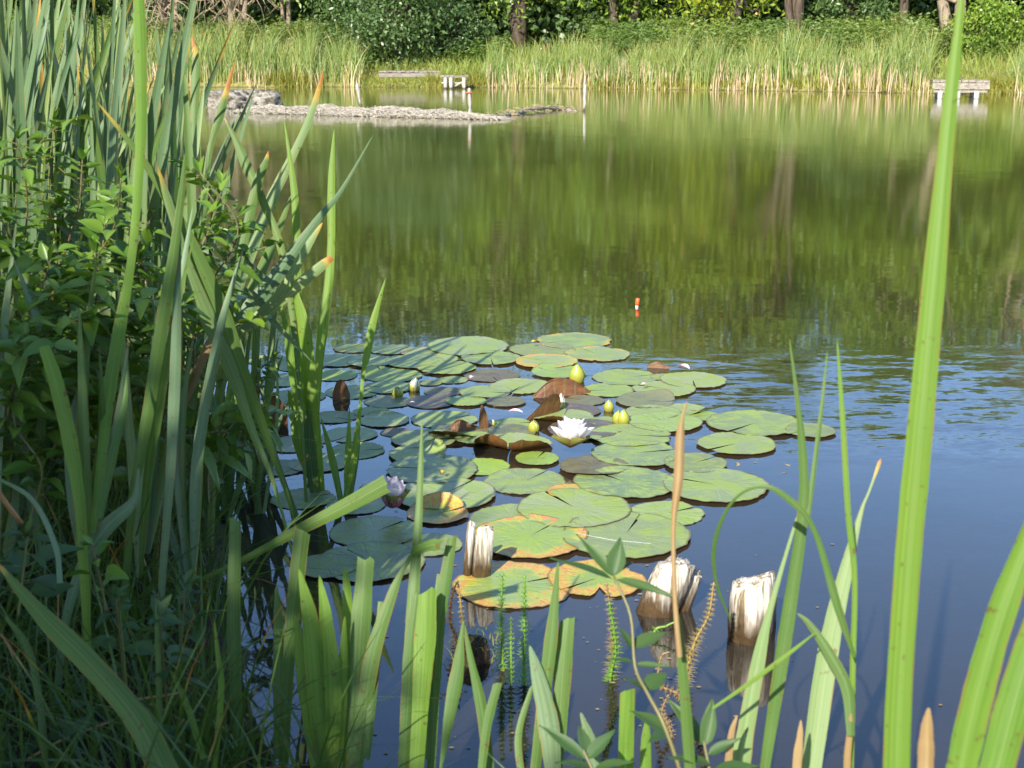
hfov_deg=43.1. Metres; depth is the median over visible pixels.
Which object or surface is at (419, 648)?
cattail plant
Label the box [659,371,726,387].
lily pad
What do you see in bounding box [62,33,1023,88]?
bank grass
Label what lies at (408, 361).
lily pad
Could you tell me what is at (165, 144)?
cattail plant
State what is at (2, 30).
cattail plant
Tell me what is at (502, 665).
mares tail
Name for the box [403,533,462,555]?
lily pad
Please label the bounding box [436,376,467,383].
lily pad
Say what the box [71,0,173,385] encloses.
cattail plant
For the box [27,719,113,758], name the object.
dry stalk
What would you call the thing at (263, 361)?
lily pad
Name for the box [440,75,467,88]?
fishing platform
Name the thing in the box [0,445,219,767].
ground cover
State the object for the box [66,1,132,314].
cattail plant
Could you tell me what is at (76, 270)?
nightshade plant
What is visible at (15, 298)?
cattail plant
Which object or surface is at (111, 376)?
cattail plant
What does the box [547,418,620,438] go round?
lily pad
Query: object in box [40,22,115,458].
cattail plant
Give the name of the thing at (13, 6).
willow tree
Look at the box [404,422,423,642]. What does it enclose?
cattail plant
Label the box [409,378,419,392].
water lily bud
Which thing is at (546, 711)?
cattail plant
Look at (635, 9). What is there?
oak tree
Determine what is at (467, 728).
rotten stump
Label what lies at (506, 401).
lily pad
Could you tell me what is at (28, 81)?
cattail plant
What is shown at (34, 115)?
cattail plant
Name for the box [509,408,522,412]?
fallen petal
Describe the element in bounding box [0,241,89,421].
nightshade plant
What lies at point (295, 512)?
cattail plant
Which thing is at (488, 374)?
lily pad
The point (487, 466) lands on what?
lily pad
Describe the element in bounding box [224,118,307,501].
cattail plant
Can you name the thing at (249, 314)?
nightshade plant
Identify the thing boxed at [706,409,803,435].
lily pad
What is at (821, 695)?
cattail plant
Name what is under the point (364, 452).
lily pad
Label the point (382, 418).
lily pad
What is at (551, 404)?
folded lily leaf
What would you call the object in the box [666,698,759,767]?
balsam sprig
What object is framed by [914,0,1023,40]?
woodland tree
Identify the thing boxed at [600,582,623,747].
mares tail
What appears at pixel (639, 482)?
lily pad
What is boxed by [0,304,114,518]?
nightshade plant
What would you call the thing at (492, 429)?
lily pad
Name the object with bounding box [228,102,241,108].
rubble block
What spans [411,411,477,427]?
lily pad
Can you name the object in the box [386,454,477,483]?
lily pad
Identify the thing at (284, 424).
folded lily leaf
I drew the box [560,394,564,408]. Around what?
water lily bud
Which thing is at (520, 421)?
lily pad
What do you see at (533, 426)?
water lily bud
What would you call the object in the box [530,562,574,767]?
cattail plant
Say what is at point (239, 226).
nightshade plant
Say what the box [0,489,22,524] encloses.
dry stalk
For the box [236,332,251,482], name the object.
cattail plant
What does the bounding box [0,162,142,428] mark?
nightshade plant
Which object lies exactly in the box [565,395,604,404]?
lily pad
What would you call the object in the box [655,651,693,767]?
mares tail
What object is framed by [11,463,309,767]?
dead grass
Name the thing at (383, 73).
fishing platform
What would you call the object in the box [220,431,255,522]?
cattail plant
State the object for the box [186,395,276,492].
nightshade plant
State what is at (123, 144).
cattail plant
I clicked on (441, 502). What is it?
lily pad
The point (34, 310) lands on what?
cattail plant
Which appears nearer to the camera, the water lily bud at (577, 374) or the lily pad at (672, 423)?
the lily pad at (672, 423)
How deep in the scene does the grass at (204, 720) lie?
1.67 m
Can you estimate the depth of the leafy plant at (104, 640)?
1.51 m
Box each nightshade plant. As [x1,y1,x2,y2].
[0,114,94,402]
[0,136,108,462]
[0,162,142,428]
[0,194,78,445]
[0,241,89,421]
[0,295,99,501]
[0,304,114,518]
[11,105,122,393]
[11,241,188,490]
[27,234,197,446]
[28,305,156,518]
[86,205,228,400]
[88,291,210,480]
[130,237,271,460]
[147,157,236,431]
[164,156,288,433]
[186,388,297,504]
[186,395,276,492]
[239,350,282,462]
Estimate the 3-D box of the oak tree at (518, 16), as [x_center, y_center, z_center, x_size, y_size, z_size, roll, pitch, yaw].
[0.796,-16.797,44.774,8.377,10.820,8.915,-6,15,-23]
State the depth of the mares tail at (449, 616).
2.14 m
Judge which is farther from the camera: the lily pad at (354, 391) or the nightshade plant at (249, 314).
the lily pad at (354, 391)
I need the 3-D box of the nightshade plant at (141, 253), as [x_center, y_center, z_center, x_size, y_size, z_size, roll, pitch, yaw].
[-0.630,-0.023,1.998,0.269,0.393,0.156,0,14,0]
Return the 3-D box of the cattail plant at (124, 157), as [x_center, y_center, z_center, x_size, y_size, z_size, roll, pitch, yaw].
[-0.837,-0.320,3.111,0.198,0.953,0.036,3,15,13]
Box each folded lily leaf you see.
[269,396,287,428]
[332,380,349,403]
[449,419,477,430]
[479,405,487,428]
[526,393,560,422]
[533,378,590,402]
[647,361,668,372]
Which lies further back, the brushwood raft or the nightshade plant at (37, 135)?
the brushwood raft
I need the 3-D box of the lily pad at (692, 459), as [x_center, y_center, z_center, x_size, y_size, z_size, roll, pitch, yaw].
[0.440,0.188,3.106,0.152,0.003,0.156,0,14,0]
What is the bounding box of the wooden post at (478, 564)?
[448,520,493,767]
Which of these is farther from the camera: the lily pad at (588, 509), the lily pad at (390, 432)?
the lily pad at (390, 432)
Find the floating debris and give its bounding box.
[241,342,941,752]
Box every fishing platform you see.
[379,70,440,78]
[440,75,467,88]
[930,79,989,98]
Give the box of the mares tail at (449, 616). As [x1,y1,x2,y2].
[445,581,458,661]
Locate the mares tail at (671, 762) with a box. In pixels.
[658,694,678,767]
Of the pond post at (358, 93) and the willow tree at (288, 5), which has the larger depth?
the willow tree at (288, 5)
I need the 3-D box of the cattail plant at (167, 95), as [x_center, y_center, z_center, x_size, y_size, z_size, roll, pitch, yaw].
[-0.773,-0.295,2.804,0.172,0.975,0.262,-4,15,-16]
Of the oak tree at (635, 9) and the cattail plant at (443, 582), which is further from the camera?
the oak tree at (635, 9)
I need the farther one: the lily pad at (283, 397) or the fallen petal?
the lily pad at (283, 397)
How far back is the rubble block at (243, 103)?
24.18 m
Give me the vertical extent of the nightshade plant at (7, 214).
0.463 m
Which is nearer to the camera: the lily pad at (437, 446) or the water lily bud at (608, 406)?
the lily pad at (437, 446)
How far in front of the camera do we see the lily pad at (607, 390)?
3.80 m
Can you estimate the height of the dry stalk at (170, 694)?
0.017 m
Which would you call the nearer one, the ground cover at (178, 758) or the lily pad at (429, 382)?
the ground cover at (178, 758)
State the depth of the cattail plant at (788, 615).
1.32 m
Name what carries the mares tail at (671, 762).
on the water
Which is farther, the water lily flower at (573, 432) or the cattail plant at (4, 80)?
the water lily flower at (573, 432)
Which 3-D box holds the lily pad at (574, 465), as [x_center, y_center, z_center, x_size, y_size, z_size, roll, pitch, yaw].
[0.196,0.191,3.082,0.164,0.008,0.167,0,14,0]
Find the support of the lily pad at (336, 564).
on the water
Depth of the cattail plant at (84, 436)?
1.66 m
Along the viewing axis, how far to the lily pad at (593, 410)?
3.60 m
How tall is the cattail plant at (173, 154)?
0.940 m
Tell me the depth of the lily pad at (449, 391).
3.78 m
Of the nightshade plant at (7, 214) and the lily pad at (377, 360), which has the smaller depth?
the nightshade plant at (7, 214)
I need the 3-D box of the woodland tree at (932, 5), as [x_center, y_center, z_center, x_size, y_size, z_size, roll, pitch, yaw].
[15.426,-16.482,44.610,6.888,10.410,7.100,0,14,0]
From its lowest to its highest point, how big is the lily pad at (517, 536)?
0.005 m
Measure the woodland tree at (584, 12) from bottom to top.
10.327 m
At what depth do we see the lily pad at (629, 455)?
3.18 m
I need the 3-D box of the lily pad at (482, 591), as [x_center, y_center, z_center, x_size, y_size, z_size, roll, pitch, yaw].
[0.000,0.370,2.400,0.223,0.004,0.227,0,14,0]
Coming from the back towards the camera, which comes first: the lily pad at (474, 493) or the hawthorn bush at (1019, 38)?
the hawthorn bush at (1019, 38)
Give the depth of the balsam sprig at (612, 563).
1.31 m
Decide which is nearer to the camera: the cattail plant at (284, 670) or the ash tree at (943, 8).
the cattail plant at (284, 670)
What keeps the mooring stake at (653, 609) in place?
in the water
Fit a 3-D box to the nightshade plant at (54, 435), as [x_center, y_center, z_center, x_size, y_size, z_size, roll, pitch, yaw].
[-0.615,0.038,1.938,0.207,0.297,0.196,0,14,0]
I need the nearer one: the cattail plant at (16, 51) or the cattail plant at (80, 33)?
the cattail plant at (16, 51)
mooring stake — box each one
[571,556,701,767]
[723,570,776,766]
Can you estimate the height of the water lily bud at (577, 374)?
0.065 m
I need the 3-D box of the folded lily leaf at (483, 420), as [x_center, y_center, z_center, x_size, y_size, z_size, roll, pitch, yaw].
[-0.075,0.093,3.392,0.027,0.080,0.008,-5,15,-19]
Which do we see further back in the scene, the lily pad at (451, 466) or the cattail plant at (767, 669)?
the lily pad at (451, 466)
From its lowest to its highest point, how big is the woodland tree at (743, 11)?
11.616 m
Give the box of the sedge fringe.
[261,68,1019,94]
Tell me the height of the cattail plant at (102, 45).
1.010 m
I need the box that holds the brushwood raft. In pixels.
[226,103,516,120]
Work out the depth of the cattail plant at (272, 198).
3.37 m
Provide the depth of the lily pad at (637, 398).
3.69 m
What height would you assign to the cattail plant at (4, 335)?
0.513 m
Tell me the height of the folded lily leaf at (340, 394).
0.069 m
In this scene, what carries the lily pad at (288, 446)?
on the water
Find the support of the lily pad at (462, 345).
on the water
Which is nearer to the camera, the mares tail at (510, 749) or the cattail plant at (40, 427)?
the cattail plant at (40, 427)
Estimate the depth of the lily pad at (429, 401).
3.67 m
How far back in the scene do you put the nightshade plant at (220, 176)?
2.27 m
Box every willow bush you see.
[279,0,489,67]
[411,0,499,60]
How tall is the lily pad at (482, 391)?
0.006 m
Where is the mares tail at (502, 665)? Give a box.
[493,573,512,736]
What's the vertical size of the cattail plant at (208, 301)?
0.854 m
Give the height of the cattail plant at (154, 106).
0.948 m
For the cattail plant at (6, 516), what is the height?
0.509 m
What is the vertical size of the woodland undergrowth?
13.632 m
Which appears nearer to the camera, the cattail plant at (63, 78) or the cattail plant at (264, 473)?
the cattail plant at (63, 78)
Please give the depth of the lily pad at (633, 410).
3.56 m
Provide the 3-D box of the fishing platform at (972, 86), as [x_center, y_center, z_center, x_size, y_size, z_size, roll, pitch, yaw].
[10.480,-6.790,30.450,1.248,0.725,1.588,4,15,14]
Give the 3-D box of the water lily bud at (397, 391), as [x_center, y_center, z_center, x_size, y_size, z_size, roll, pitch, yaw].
[-0.329,0.023,3.725,0.032,0.035,0.032,-6,15,-21]
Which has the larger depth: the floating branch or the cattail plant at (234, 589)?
the floating branch
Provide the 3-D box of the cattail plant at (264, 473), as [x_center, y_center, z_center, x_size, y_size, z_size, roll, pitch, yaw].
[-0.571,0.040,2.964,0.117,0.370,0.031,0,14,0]
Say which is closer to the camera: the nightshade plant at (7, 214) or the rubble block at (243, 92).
the nightshade plant at (7, 214)
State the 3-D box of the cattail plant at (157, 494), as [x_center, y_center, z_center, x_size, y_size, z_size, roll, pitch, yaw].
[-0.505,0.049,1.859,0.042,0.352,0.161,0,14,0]
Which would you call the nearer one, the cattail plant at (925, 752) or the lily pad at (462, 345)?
the cattail plant at (925, 752)
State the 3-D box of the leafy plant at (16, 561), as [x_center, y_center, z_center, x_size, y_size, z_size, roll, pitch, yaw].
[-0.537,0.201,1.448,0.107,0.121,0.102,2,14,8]
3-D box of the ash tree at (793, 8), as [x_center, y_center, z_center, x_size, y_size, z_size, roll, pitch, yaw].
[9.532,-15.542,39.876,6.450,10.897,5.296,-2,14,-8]
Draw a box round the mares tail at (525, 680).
[513,575,533,754]
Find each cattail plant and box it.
[0,0,20,96]
[0,0,32,234]
[0,0,35,333]
[0,0,37,152]
[0,0,49,312]
[0,0,52,520]
[0,0,74,422]
[0,26,64,500]
[0,57,100,263]
[0,217,19,584]
[0,232,38,590]
[0,272,47,548]
[0,478,62,763]
[0,564,178,767]
[1,84,38,187]
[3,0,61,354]
[3,126,87,362]
[8,0,29,62]
[8,381,46,563]
[13,248,97,556]
[19,0,132,307]
[21,0,173,245]
[25,0,70,73]
[27,0,93,140]
[27,0,132,191]
[36,0,65,108]
[36,26,79,287]
[36,29,116,151]
[37,0,79,180]
[38,0,60,176]
[38,0,150,382]
[39,345,91,647]
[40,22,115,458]
[45,0,66,196]
[53,468,140,703]
[59,0,85,187]
[59,0,120,359]
[60,35,164,354]
[63,2,146,352]
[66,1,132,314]
[70,7,105,297]
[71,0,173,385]
[75,346,127,605]
[78,307,127,639]
[81,42,235,437]
[82,12,193,490]
[88,13,171,496]
[89,0,146,532]
[89,0,196,527]
[92,0,119,256]
[92,206,221,583]
[95,35,277,297]
[98,103,305,580]
[101,12,184,438]
[113,68,311,527]
[117,236,193,577]
[118,155,185,647]
[121,45,191,284]
[126,11,232,242]
[127,81,257,217]
[133,83,206,285]
[145,287,166,553]
[152,44,204,466]
[153,338,211,561]
[155,24,253,363]
[155,602,224,767]
[180,248,243,575]
[185,62,234,364]
[186,422,194,483]
[190,35,200,185]
[191,475,390,584]
[196,357,219,518]
[204,136,372,545]
[207,222,332,550]
[216,151,268,504]
[219,382,245,506]
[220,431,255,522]
[221,356,298,517]
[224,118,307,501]
[227,517,245,767]
[233,70,322,319]
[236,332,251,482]
[240,339,287,480]
[241,298,251,351]
[248,327,282,482]
[251,272,258,374]
[254,336,278,514]
[254,370,288,474]
[259,312,276,404]
[273,526,309,767]
[281,281,324,492]
[284,121,334,412]
[294,569,347,767]
[321,407,359,500]
[342,569,351,767]
[343,278,385,497]
[346,556,373,767]
[352,539,443,767]
[398,587,436,767]
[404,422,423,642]
[425,535,456,767]
[439,620,493,767]
[478,683,501,767]
[514,646,560,767]
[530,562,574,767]
[580,712,650,767]
[618,689,634,767]
[671,402,695,767]
[712,484,855,657]
[712,632,815,708]
[725,716,802,767]
[733,516,796,763]
[760,339,826,767]
[797,613,854,735]
[802,459,880,767]
[837,340,857,767]
[883,0,964,767]
[917,707,933,767]
[946,523,1023,767]
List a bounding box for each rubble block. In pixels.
[206,89,245,107]
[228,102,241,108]
[233,89,248,98]
[236,101,256,108]
[238,89,279,93]
[249,90,282,106]
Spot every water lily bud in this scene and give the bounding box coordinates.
[392,387,402,396]
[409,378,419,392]
[488,419,495,425]
[528,420,539,433]
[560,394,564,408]
[569,363,584,384]
[604,399,613,412]
[612,410,619,422]
[618,409,629,423]
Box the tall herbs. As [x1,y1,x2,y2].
[5,8,1023,72]
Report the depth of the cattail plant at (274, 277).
2.47 m
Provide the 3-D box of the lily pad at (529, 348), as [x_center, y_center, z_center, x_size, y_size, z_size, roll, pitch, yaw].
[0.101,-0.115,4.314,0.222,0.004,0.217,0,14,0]
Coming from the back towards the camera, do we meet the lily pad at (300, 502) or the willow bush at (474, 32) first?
the willow bush at (474, 32)
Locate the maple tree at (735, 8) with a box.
[644,0,784,46]
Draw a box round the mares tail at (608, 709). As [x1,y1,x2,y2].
[600,601,623,749]
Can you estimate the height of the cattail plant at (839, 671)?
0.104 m
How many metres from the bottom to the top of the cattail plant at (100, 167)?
0.962 m
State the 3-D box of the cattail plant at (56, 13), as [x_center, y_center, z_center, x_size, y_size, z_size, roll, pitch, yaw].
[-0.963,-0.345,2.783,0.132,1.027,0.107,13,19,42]
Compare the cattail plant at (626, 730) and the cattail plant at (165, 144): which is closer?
the cattail plant at (626, 730)
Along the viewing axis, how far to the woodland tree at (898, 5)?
44.80 m
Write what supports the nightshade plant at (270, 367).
on the grass at (204, 720)
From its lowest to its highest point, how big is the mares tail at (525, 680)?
0.303 m
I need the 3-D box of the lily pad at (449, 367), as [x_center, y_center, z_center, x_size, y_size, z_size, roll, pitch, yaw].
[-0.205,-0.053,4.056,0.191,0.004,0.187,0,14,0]
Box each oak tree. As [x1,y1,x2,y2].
[468,0,569,53]
[558,0,678,49]
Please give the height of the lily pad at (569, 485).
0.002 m
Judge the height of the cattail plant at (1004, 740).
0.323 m
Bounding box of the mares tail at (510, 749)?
[504,617,518,754]
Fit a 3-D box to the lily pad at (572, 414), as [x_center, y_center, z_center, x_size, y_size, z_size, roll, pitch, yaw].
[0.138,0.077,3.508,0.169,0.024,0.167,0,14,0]
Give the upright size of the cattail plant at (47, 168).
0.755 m
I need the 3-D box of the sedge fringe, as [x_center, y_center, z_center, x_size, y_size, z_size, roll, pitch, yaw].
[2.736,-8.897,38.059,22.978,0.843,3.019,6,15,21]
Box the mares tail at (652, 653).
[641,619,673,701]
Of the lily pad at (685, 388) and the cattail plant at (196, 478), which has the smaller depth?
the cattail plant at (196, 478)
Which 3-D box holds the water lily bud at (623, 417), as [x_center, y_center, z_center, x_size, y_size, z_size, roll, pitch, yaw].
[0.297,0.089,3.447,0.032,0.048,0.032,6,16,24]
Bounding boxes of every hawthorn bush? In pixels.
[806,0,915,40]
[931,0,1023,58]
[1006,22,1023,52]
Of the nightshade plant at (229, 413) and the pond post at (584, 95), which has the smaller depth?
the nightshade plant at (229, 413)
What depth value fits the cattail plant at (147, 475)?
1.81 m
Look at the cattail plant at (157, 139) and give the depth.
2.44 m
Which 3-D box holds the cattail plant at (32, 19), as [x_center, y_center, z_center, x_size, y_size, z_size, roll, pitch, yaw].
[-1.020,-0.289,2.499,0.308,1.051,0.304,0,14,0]
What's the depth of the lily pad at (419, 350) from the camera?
4.28 m
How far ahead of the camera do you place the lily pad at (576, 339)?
4.47 m
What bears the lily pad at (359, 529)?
on the water
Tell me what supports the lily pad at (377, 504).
on the water
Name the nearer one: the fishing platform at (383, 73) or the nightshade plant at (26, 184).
the nightshade plant at (26, 184)
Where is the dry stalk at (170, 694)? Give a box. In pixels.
[137,692,177,699]
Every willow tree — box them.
[5,0,32,28]
[119,0,194,47]
[190,0,280,45]
[249,0,312,36]
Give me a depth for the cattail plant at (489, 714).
1.51 m
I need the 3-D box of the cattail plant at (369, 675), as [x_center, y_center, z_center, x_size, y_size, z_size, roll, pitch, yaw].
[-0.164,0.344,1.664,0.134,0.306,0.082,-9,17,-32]
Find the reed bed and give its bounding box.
[5,7,1023,92]
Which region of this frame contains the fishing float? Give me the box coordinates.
[635,298,639,314]
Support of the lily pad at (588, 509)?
on the water
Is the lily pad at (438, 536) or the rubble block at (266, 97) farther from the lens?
the rubble block at (266, 97)
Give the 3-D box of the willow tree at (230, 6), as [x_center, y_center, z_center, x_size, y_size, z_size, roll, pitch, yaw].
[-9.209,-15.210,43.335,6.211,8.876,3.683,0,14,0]
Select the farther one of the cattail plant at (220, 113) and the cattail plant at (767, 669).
the cattail plant at (220, 113)
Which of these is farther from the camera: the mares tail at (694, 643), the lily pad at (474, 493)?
the lily pad at (474, 493)
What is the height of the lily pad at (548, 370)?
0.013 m
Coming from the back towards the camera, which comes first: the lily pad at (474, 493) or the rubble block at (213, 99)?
the rubble block at (213, 99)
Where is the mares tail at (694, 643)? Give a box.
[672,582,717,754]
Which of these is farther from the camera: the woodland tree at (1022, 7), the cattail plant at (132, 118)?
the woodland tree at (1022, 7)
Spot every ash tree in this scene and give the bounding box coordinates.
[784,0,803,31]
[898,0,908,25]
[937,0,965,56]
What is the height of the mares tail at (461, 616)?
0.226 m
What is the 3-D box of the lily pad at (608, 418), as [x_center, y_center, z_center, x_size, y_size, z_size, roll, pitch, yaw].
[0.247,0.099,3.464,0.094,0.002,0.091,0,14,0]
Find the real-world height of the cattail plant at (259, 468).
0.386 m
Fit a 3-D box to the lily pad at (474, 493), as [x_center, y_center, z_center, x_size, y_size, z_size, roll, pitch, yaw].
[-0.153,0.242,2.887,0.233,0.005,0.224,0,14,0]
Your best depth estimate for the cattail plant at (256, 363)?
2.92 m
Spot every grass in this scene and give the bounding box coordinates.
[0,348,843,767]
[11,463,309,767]
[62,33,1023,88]
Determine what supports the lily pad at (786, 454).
on the water
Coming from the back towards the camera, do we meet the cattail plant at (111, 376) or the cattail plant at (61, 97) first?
the cattail plant at (61, 97)
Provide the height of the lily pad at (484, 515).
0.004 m
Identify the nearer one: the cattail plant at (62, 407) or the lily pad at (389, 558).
the cattail plant at (62, 407)
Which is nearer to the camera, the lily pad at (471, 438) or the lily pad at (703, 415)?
the lily pad at (471, 438)
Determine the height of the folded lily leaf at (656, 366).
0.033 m
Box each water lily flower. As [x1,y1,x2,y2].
[381,476,410,508]
[551,416,594,447]
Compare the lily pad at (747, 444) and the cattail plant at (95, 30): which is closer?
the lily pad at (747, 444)
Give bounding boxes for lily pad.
[249,355,285,364]
[262,373,289,385]
[267,459,299,475]
[270,488,335,508]
[272,390,325,403]
[275,360,325,370]
[276,435,324,451]
[287,453,343,470]
[305,553,356,577]
[317,541,425,581]
[319,411,356,422]
[321,427,377,441]
[322,369,357,380]
[323,354,358,365]
[325,385,377,398]
[327,497,384,513]
[329,516,422,544]
[333,343,373,352]
[333,442,384,458]
[347,355,392,366]
[353,406,388,415]
[361,410,408,426]
[363,395,408,407]
[364,381,408,392]
[365,365,421,381]
[371,344,413,353]
[380,428,410,435]
[385,354,442,367]
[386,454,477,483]
[389,438,446,459]
[391,429,454,447]
[400,347,442,355]
[403,477,495,508]
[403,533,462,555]
[406,394,452,408]
[406,492,468,523]
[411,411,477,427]
[416,360,476,373]
[417,353,457,360]
[419,379,442,385]
[423,387,459,395]
[427,336,508,355]
[431,423,488,435]
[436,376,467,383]
[446,396,486,405]
[452,561,568,608]
[454,431,491,443]
[459,385,511,396]
[461,350,520,364]
[463,368,519,381]
[468,458,509,474]
[469,503,547,532]
[474,432,552,449]
[475,513,587,557]
[483,468,565,494]
[486,396,525,406]
[487,424,536,434]
[489,378,546,393]
[494,418,529,428]
[509,342,575,355]
[514,353,577,367]
[515,451,558,464]
[516,488,630,527]
[531,362,585,377]
[534,408,593,420]
[536,332,611,349]
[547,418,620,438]
[547,483,580,496]
[547,559,646,596]
[560,455,628,473]
[563,511,690,557]
[564,346,629,360]
[564,403,600,414]
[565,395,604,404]
[573,465,673,497]
[585,383,633,396]
[589,416,611,424]
[589,423,670,445]
[590,440,674,465]
[591,369,654,384]
[615,389,674,407]
[626,404,680,418]
[629,411,702,431]
[631,500,704,524]
[632,380,695,395]
[650,373,664,379]
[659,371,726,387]
[661,403,706,414]
[662,467,769,501]
[663,452,727,471]
[686,411,719,420]
[696,432,775,453]
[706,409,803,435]
[736,459,791,475]
[764,448,809,461]
[785,422,836,436]
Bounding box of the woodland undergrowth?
[10,0,1023,55]
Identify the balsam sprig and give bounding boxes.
[539,725,633,767]
[548,534,680,767]
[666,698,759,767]
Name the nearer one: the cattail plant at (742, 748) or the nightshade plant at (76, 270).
the cattail plant at (742, 748)
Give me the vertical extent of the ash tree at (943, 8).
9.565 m
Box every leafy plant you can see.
[0,515,83,615]
[64,534,130,611]
[92,583,154,684]
[118,594,211,703]
[149,567,228,648]
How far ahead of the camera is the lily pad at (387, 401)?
3.67 m
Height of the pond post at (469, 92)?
0.852 m
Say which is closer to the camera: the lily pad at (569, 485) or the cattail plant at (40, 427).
the cattail plant at (40, 427)
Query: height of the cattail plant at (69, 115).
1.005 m
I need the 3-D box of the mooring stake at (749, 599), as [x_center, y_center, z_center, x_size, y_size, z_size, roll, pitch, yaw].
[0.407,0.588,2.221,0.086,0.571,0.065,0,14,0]
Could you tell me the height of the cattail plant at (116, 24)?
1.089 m
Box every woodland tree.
[11,0,122,27]
[541,0,618,24]
[627,0,725,28]
[693,0,820,34]
[758,0,924,31]
[819,0,970,28]
[878,0,1018,36]
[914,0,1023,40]
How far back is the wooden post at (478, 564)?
2.43 m
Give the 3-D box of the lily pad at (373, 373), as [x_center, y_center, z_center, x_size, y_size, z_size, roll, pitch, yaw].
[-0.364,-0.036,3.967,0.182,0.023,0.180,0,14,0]
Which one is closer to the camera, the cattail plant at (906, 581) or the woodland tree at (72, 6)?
the cattail plant at (906, 581)
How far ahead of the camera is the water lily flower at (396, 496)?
2.72 m
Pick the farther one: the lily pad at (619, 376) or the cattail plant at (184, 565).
the lily pad at (619, 376)
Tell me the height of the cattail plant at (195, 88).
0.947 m
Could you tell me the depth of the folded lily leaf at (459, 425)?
3.38 m
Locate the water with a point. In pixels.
(842, 165)
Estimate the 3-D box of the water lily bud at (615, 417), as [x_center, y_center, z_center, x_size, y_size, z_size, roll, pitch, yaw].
[0.281,0.089,3.455,0.028,0.043,0.028,16,19,22]
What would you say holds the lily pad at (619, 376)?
on the water
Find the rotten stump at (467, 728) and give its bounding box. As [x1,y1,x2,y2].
[442,626,505,767]
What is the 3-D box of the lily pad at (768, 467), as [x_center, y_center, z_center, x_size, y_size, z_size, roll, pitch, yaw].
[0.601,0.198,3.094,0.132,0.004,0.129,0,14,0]
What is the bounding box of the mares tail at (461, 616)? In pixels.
[457,584,467,630]
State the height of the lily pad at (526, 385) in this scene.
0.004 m
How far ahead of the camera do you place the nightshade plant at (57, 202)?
2.10 m
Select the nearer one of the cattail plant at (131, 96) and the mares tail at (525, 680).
the mares tail at (525, 680)
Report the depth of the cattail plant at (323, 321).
3.12 m
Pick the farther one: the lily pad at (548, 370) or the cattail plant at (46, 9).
the lily pad at (548, 370)
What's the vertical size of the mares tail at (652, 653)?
0.151 m
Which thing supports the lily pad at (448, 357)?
on the water
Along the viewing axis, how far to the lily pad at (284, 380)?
3.91 m
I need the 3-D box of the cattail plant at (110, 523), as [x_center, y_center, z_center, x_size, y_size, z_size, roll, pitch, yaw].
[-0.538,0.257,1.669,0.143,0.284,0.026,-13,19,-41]
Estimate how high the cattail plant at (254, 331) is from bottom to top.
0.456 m
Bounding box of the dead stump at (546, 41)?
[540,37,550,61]
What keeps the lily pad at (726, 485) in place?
on the water
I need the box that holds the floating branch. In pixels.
[485,102,579,115]
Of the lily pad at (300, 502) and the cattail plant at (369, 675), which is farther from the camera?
the lily pad at (300, 502)
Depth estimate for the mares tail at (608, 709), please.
2.04 m
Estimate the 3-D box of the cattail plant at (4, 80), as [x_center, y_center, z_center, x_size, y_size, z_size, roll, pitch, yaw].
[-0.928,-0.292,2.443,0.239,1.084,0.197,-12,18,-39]
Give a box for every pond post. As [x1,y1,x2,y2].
[356,83,361,105]
[466,88,471,112]
[582,84,586,110]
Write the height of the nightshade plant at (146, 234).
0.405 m
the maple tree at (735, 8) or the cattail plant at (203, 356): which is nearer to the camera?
the cattail plant at (203, 356)
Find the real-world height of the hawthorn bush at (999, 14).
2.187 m

